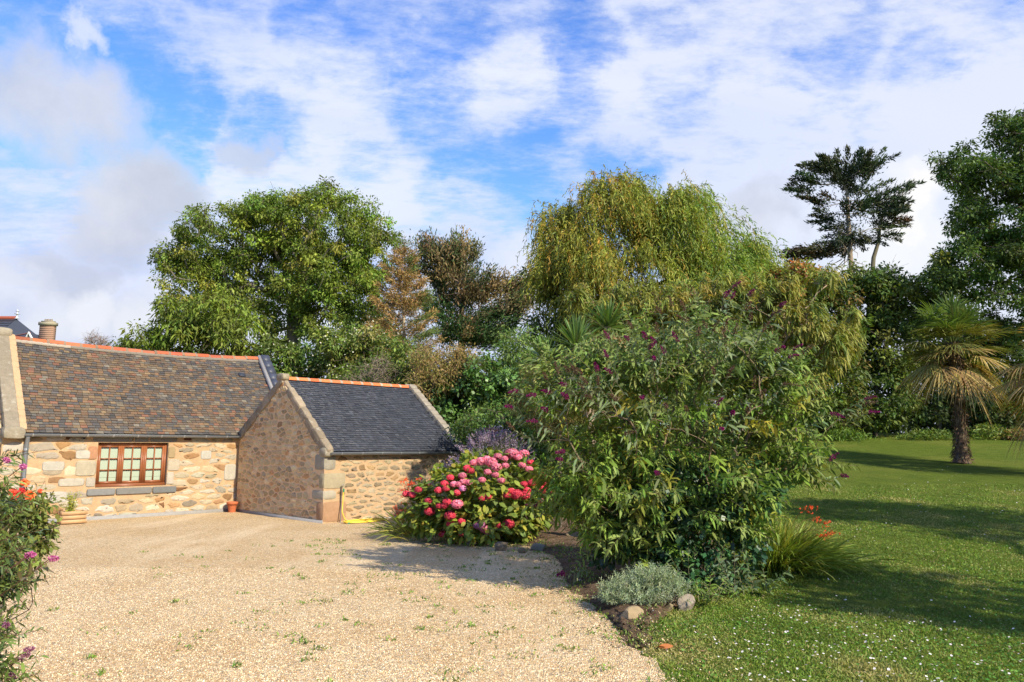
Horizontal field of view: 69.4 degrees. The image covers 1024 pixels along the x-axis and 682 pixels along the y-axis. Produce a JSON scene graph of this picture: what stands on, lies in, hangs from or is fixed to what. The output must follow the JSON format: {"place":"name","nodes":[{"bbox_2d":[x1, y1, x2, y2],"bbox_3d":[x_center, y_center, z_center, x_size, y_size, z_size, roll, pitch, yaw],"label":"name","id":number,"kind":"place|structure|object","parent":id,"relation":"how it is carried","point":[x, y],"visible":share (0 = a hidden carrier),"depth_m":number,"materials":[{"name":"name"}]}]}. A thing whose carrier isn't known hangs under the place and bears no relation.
{"place":"outdoors","nodes":[
{"label":"outdoors","id":0,"kind":"place"},
{"bbox_2d":[0,309,57,339],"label":"manor house","id":1,"kind":"structure","parent":0,"point":[47,328],"depth_m":54.53,"materials":[{"name":"stone"}]},
{"bbox_2d":[0,511,741,681],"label":"gravel yard","id":2,"kind":"structure","parent":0,"point":[102,546],"depth_m":7.88,"materials":[{"name":"beige gravel"}]},
{"bbox_2d":[0,448,58,681],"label":"veronica shrub","id":3,"kind":"object","parent":2,"relation":"on","point":[10,582],"visible":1,"depth_m":2.90,"materials":[{"name":"green plant"}]},
{"bbox_2d":[0,478,65,622],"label":"rose bush","id":4,"kind":"object","parent":2,"relation":"on","point":[36,518],"visible":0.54,"depth_m":4.37,"materials":[{"name":"green plant"}]},
{"bbox_2d":[58,491,87,524],"bbox_3d":[-9.836,3.695,16.532,0.552,0.765,0.393,8,-11,-44],"label":"planter box","id":5,"kind":"object","parent":2,"relation":"on","point":[69,515],"visible":0.99,"depth_m":16.42,"materials":[{"name":"brown wood"}]},
{"bbox_2d":[0,327,277,522],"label":"stone cottage","id":6,"kind":"structure","parent":2,"relation":"on","point":[111,432],"depth_m":18.46,"materials":[{"name":"stone"}]},
{"bbox_2d":[95,443,166,486],"bbox_3d":[-9.293,3.017,18.085,1.586,1.034,0.105,8,-11,-44],"label":"window frame","id":7,"kind":"structure","parent":6,"relation":"in","point":[153,483],"depth_m":18.07,"materials":[{"name":"brown wood"}]},
{"bbox_2d":[226,501,237,512],"bbox_3d":[-7.326,4.346,19.369,0.290,0.278,0.290,0,-8,0],"label":"flower pot","id":8,"kind":"object","parent":2,"relation":"on","point":[232,505],"visible":1,"depth_m":19.28,"materials":[{"name":"ceramic"}]},
{"bbox_2d":[236,373,464,523],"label":"stone shed","id":9,"kind":"structure","parent":2,"relation":"on","point":[310,449],"depth_m":18.23,"materials":[{"name":"stone"}]},
{"bbox_2d":[342,489,386,523],"bbox_3d":[-3.337,3.745,16.875,1.126,0.749,0.479,6,-10,-34],"label":"garden hose","id":10,"kind":"object","parent":9,"relation":"hanging from","point":[361,521],"visible":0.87,"depth_m":16.75,"materials":[{"name":"plastic"}]},
{"bbox_2d":[46,536,718,681],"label":"weeds","id":11,"kind":"object","parent":2,"relation":"on","point":[101,672],"visible":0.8,"depth_m":7.62,"materials":[{"name":"green plant"}]},
{"bbox_2d":[356,477,452,545],"bbox_3d":[-1.723,3.110,13.594,2.131,1.217,2.267,4,-9,-24],"label":"montbretia","id":12,"kind":"object","parent":2,"relation":"on","point":[390,528],"visible":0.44,"depth_m":13.55,"materials":[{"name":"green plant"}]},
{"bbox_2d":[494,541,507,550],"bbox_3d":[-0.178,3.407,12.218,0.229,0.177,0.152,0,-8,0],"label":"rock","id":13,"kind":"object","parent":2,"relation":"on","point":[500,546],"visible":0.87,"depth_m":12.19,"materials":[{"name":"grey stone"}]},
{"bbox_2d":[517,547,525,552],"bbox_3d":[0.164,3.392,11.944,0.136,0.128,0.131,-8,-11,44],"label":"rock","id":14,"kind":"object","parent":2,"relation":"on","point":[521,550],"visible":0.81,"depth_m":11.89,"materials":[{"name":"grey stone"}]},
{"bbox_2d":[466,541,477,545],"bbox_3d":[-0.687,3.498,12.798,0.212,0.139,0.139,0,-8,0],"label":"rock","id":15,"kind":"object","parent":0,"point":[475,544],"visible":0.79,"depth_m":12.75,"materials":[{"name":"grey stone"}]},
{"bbox_2d":[0,0,1023,432],"label":"sky","id":16,"kind":"structure","parent":0,"point":[117,117],"materials":[{"name":"blue"}]},
{"bbox_2d":[610,324,781,421],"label":"beech tree","id":17,"kind":"object","parent":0,"point":[701,378],"visible":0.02,"depth_m":27.53,"materials":[{"name":"green plant"}]},
{"bbox_2d":[445,433,1023,681],"bbox_3d":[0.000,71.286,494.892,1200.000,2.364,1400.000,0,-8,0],"label":"lawn","id":18,"kind":"structure","parent":0,"point":[890,461],"depth_m":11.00,"materials":[{"name":"green plant"}]},
{"bbox_2d":[83,327,112,345],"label":"bare tree","id":19,"kind":"object","parent":18,"relation":"on","point":[91,340],"visible":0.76,"depth_m":75.58,"materials":[{"name":"grey plant"}]},
{"bbox_2d":[105,283,281,369],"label":"chestnut tree","id":20,"kind":"object","parent":18,"relation":"on","point":[187,327],"visible":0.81,"depth_m":26.58,"materials":[{"name":"green plant"}]},
{"bbox_2d":[146,175,407,375],"bbox_3d":[-12.248,-0.782,38.347,13.720,15.852,7.735,0,-8,0],"label":"ash tree","id":21,"kind":"object","parent":18,"relation":"on","point":[309,274],"visible":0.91,"depth_m":37.54,"materials":[{"name":"green plant"}]},
{"bbox_2d":[246,333,366,378],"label":"elder bush","id":22,"kind":"object","parent":18,"relation":"on","point":[297,355],"visible":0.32,"depth_m":26.66,"materials":[{"name":"green plant"}]},
{"bbox_2d":[307,316,409,381],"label":"privet bush","id":23,"kind":"object","parent":18,"relation":"on","point":[337,343],"visible":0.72,"depth_m":25.69,"materials":[{"name":"green plant"}]},
{"bbox_2d":[341,349,404,383],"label":"bare shrub","id":24,"kind":"object","parent":18,"relation":"on","point":[376,378],"visible":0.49,"depth_m":23.40,"materials":[{"name":"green plant"}]},
{"bbox_2d":[331,336,450,396],"bbox_3d":[-3.867,2.476,24.492,4.947,5.433,3.202,0,-8,0],"label":"thicket bush","id":25,"kind":"object","parent":18,"relation":"on","point":[400,351],"visible":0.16,"depth_m":24.20,"materials":[{"name":"green plant"}]},
{"bbox_2d":[363,235,446,378],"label":"dying conifer","id":26,"kind":"object","parent":18,"relation":"on","point":[412,303],"visible":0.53,"depth_m":33.21,"materials":[{"name":"brown plant"}]},
{"bbox_2d":[396,336,492,408],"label":"dry bramble","id":27,"kind":"object","parent":18,"relation":"on","point":[433,362],"visible":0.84,"depth_m":22.34,"materials":[{"name":"brown plant"}]},
{"bbox_2d":[407,224,538,448],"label":"browning cypress","id":28,"kind":"object","parent":18,"relation":"on","point":[451,258],"visible":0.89,"depth_m":41.04,"materials":[{"name":"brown plant"}]},
{"bbox_2d":[419,348,528,493],"bbox_3d":[-1.278,2.579,22.835,3.868,4.759,3.094,0,-8,0],"label":"ivy bush","id":29,"kind":"object","parent":18,"relation":"on","point":[475,384],"visible":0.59,"depth_m":22.31,"materials":[{"name":"green plant"}]},
{"bbox_2d":[476,322,543,477],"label":"feathery tree","id":30,"kind":"object","parent":18,"relation":"on","point":[511,358],"visible":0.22,"depth_m":23.58,"materials":[{"name":"green plant"}]},
{"bbox_2d":[444,398,586,474],"bbox_3d":[0.301,2.874,19.267,4.145,3.165,2.938,0,-8,0],"label":"spindle bush","id":31,"kind":"object","parent":18,"relation":"on","point":[471,425],"visible":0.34,"depth_m":18.79,"materials":[{"name":"green plant"}]},
{"bbox_2d":[517,248,587,467],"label":"flank tree","id":32,"kind":"object","parent":18,"relation":"on","point":[537,323],"visible":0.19,"depth_m":33.03,"materials":[{"name":"green plant"}]},
{"bbox_2d":[395,515,743,647],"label":"flower bed soil","id":33,"kind":"structure","parent":18,"relation":"on","point":[610,609],"depth_m":9.23,"materials":[{"name":"brown soil"}]},
{"bbox_2d":[431,458,458,500],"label":"lavender","id":34,"kind":"object","parent":33,"relation":"on","point":[457,459],"visible":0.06,"depth_m":15.34,"materials":[{"name":"purple plant"}]},
{"bbox_2d":[395,446,554,546],"bbox_3d":[-0.386,2.846,13.420,3.413,1.896,1.882,0,-8,0],"label":"hydrangea","id":35,"kind":"object","parent":33,"relation":"on","point":[467,516],"visible":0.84,"depth_m":12.91,"materials":[{"name":"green plant"}]},
{"bbox_2d":[447,425,543,532],"bbox_3d":[-0.374,2.750,14.618,2.274,2.195,1.722,5,-9,-30],"label":"lavender","id":36,"kind":"object","parent":33,"relation":"on","point":[489,442],"visible":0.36,"depth_m":14.64,"materials":[{"name":"purple plant"}]},
{"bbox_2d":[531,543,545,550],"bbox_3d":[0.430,3.429,12.221,0.252,0.179,0.166,-3,-9,21],"label":"rock","id":37,"kind":"object","parent":33,"relation":"on","point":[537,546],"visible":0.76,"depth_m":12.17,"materials":[{"name":"grey stone"}]},
{"bbox_2d":[508,357,619,527],"bbox_3d":[1.084,2.009,15.150,2.468,3.712,1.641,0,-8,0],"label":"tree","id":38,"kind":"object","parent":33,"relation":"on","point":[545,422],"visible":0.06,"depth_m":15.14,"materials":[{"name":"green plant"}]},
{"bbox_2d":[565,531,582,535],"bbox_3d":[1.190,3.579,13.581,0.417,0.218,0.219,0,-8,0],"label":"rock","id":39,"kind":"object","parent":33,"relation":"on","point":[572,534],"visible":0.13,"depth_m":13.56,"materials":[{"name":"grey stone"}]},
{"bbox_2d":[516,295,636,452],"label":"cabbage palm","id":40,"kind":"object","parent":33,"relation":"on","point":[575,327],"visible":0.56,"depth_m":13.95,"materials":[{"name":"green plant"}]},
{"bbox_2d":[424,534,744,654],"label":"leaf litter","id":41,"kind":"object","parent":33,"relation":"on","point":[657,622],"visible":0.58,"depth_m":7.71,"materials":[{"name":"plant"}]},
{"bbox_2d":[619,606,643,618],"bbox_3d":[1.178,2.707,7.296,0.275,0.173,0.175,5,-10,-32],"label":"rock","id":42,"kind":"object","parent":33,"relation":"on","point":[631,612],"visible":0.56,"depth_m":7.24,"materials":[{"name":"beige stone"}]},
{"bbox_2d":[592,560,694,607],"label":"cotton lavender","id":43,"kind":"object","parent":33,"relation":"on","point":[650,585],"visible":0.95,"depth_m":7.76,"materials":[{"name":"green plant"}]},
{"bbox_2d":[664,603,673,611],"bbox_3d":[1.629,2.786,7.715,0.110,0.116,0.111,0,-8,0],"label":"rock","id":44,"kind":"object","parent":33,"relation":"on","point":[669,606],"visible":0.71,"depth_m":7.68,"materials":[{"name":"beige stone"}]},
{"bbox_2d":[485,281,879,586],"bbox_3d":[2.121,1.211,9.296,4.918,3.662,2.784,0,-8,0],"label":"butterfly bush","id":45,"kind":"object","parent":33,"relation":"on","point":[583,493],"visible":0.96,"depth_m":8.85,"materials":[{"name":"green plant"}]},
{"bbox_2d":[582,450,795,594],"bbox_3d":[2.133,2.178,9.072,2.554,1.764,1.760,0,-8,0],"label":"ivy mound","id":46,"kind":"object","parent":33,"relation":"on","point":[687,473],"visible":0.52,"depth_m":8.65,"materials":[{"name":"green plant"}]},
{"bbox_2d":[676,570,748,607],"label":"weed plant","id":47,"kind":"object","parent":33,"relation":"on","point":[711,589],"visible":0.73,"depth_m":7.93,"materials":[{"name":"green plant"}]},
{"bbox_2d":[666,540,792,594],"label":"sapling shoots","id":48,"kind":"object","parent":33,"relation":"on","point":[726,572],"visible":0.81,"depth_m":8.41,"materials":[{"name":"green plant"}]},
{"bbox_2d":[508,161,796,433],"bbox_3d":[6.058,-1.481,32.026,12.567,13.008,8.378,0,-8,0],"label":"willow tree","id":49,"kind":"object","parent":18,"relation":"on","point":[648,227],"visible":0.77,"depth_m":31.02,"materials":[{"name":"green plant"}]},
{"bbox_2d":[536,377,773,459],"bbox_3d":[3.722,2.669,20.338,7.098,3.877,3.191,0,-8,0],"label":"laurel bush","id":50,"kind":"object","parent":18,"relation":"on","point":[678,405],"visible":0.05,"depth_m":19.86,"materials":[{"name":"green plant"}]},
{"bbox_2d":[657,644,672,647],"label":"fallen leaf","id":51,"kind":"object","parent":18,"relation":"on","point":[665,646],"visible":1,"depth_m":6.25,"materials":[{"name":"orange plant"}]},
{"bbox_2d":[677,594,694,610],"bbox_3d":[1.827,2.763,7.767,0.200,0.212,0.152,0,-8,0],"label":"rock","id":52,"kind":"object","parent":18,"relation":"on","point":[683,605],"visible":0.78,"depth_m":7.73,"materials":[{"name":"grey stone"}]},
{"bbox_2d":[560,262,869,458],"bbox_3d":[4.209,0.762,15.262,6.403,5.024,2.461,0,-8,0],"label":"peach tree","id":53,"kind":"object","parent":18,"relation":"on","point":[845,344],"visible":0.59,"depth_m":15.00,"materials":[{"name":"green plant"}]},
{"bbox_2d":[766,256,837,440],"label":"maple tree","id":54,"kind":"object","parent":18,"relation":"on","point":[799,267],"visible":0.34,"depth_m":29.81,"materials":[{"name":"green plant"}]},
{"bbox_2d":[710,505,913,585],"bbox_3d":[3.766,2.634,9.805,3.050,0.946,2.407,0,-8,0],"label":"montbretia","id":55,"kind":"object","parent":18,"relation":"on","point":[804,550],"visible":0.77,"depth_m":9.41,"materials":[{"name":"green plant"}]},
{"bbox_2d":[763,267,879,434],"bbox_3d":[12.827,0.461,31.227,5.030,7.270,4.251,0,-8,0],"label":"hazel tree","id":56,"kind":"object","parent":18,"relation":"on","point":[852,381],"visible":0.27,"depth_m":30.31,"materials":[{"name":"green plant"}]},
{"bbox_2d":[658,512,1023,681],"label":"clover leaves","id":57,"kind":"object","parent":18,"relation":"on","point":[900,675],"visible":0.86,"depth_m":6.65,"materials":[{"name":"green plant"}]},
{"bbox_2d":[811,427,885,442],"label":"weed clump","id":58,"kind":"object","parent":18,"relation":"on","point":[845,434],"visible":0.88,"depth_m":29.64,"materials":[{"name":"green plant"}]},
{"bbox_2d":[778,143,926,310],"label":"cypress tree","id":59,"kind":"object","parent":18,"relation":"on","point":[892,206],"visible":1,"depth_m":45.32,"materials":[{"name":"green plant"}]},
{"bbox_2d":[693,481,1023,681],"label":"daisies","id":60,"kind":"object","parent":18,"relation":"on","point":[874,668],"visible":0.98,"depth_m":6.11,"materials":[{"name":"white plant"}]},
{"bbox_2d":[812,255,941,436],"bbox_3d":[15.743,0.271,32.283,5.674,8.227,3.950,0,-8,0],"label":"alder tree","id":61,"kind":"object","parent":18,"relation":"on","point":[885,293],"visible":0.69,"depth_m":31.52,"materials":[{"name":"green plant"}]},
{"bbox_2d":[763,384,1019,432],"bbox_3d":[19.060,3.774,36.849,18.792,3.806,4.309,0,-8,0],"label":"hawthorn hedge","id":62,"kind":"object","parent":18,"relation":"on","point":[919,423],"visible":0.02,"depth_m":35.95,"materials":[{"name":"green plant"}]},
{"bbox_2d":[889,427,977,440],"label":"weed clump","id":63,"kind":"object","parent":18,"relation":"on","point":[927,434],"visible":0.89,"depth_m":30.12,"materials":[{"name":"green plant"}]},
{"bbox_2d":[880,293,1021,434],"bbox_3d":[19.553,0.970,33.090,6.359,7.168,4.269,0,-8,0],"label":"holly tree","id":64,"kind":"object","parent":18,"relation":"on","point":[938,410],"visible":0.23,"depth_m":32.34,"materials":[{"name":"green plant"}]},
{"bbox_2d":[884,290,1021,463],"bbox_3d":[13.167,1.126,22.199,3.806,5.437,3.531,0,-8,0],"label":"fan palm","id":65,"kind":"object","parent":18,"relation":"on","point":[958,373],"visible":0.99,"depth_m":21.75,"materials":[{"name":"green plant"}]},
{"bbox_2d":[913,107,1023,344],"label":"oak tree","id":66,"kind":"object","parent":18,"relation":"on","point":[998,251],"visible":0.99,"depth_m":30.48,"materials":[{"name":"green plant"}]},
{"bbox_2d":[945,322,1023,435],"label":"elm tree","id":67,"kind":"object","parent":18,"relation":"on","point":[1006,420],"visible":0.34,"depth_m":32.17,"materials":[{"name":"green plant"}]},
{"bbox_2d":[968,422,1018,439],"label":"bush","id":68,"kind":"object","parent":18,"relation":"on","point":[980,430],"visible":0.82,"depth_m":30.29,"materials":[{"name":"green plant"}]},
{"bbox_2d":[980,327,1023,462],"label":"fan palm","id":69,"kind":"object","parent":18,"relation":"on","point":[1013,383],"visible":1,"depth_m":19.41,"materials":[{"name":"green plant"}]},
{"bbox_2d":[986,427,1023,440],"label":"weed clump","id":70,"kind":"object","parent":18,"relation":"on","point":[1010,432],"visible":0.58,"depth_m":30.10,"materials":[{"name":"green plant"}]}
]}

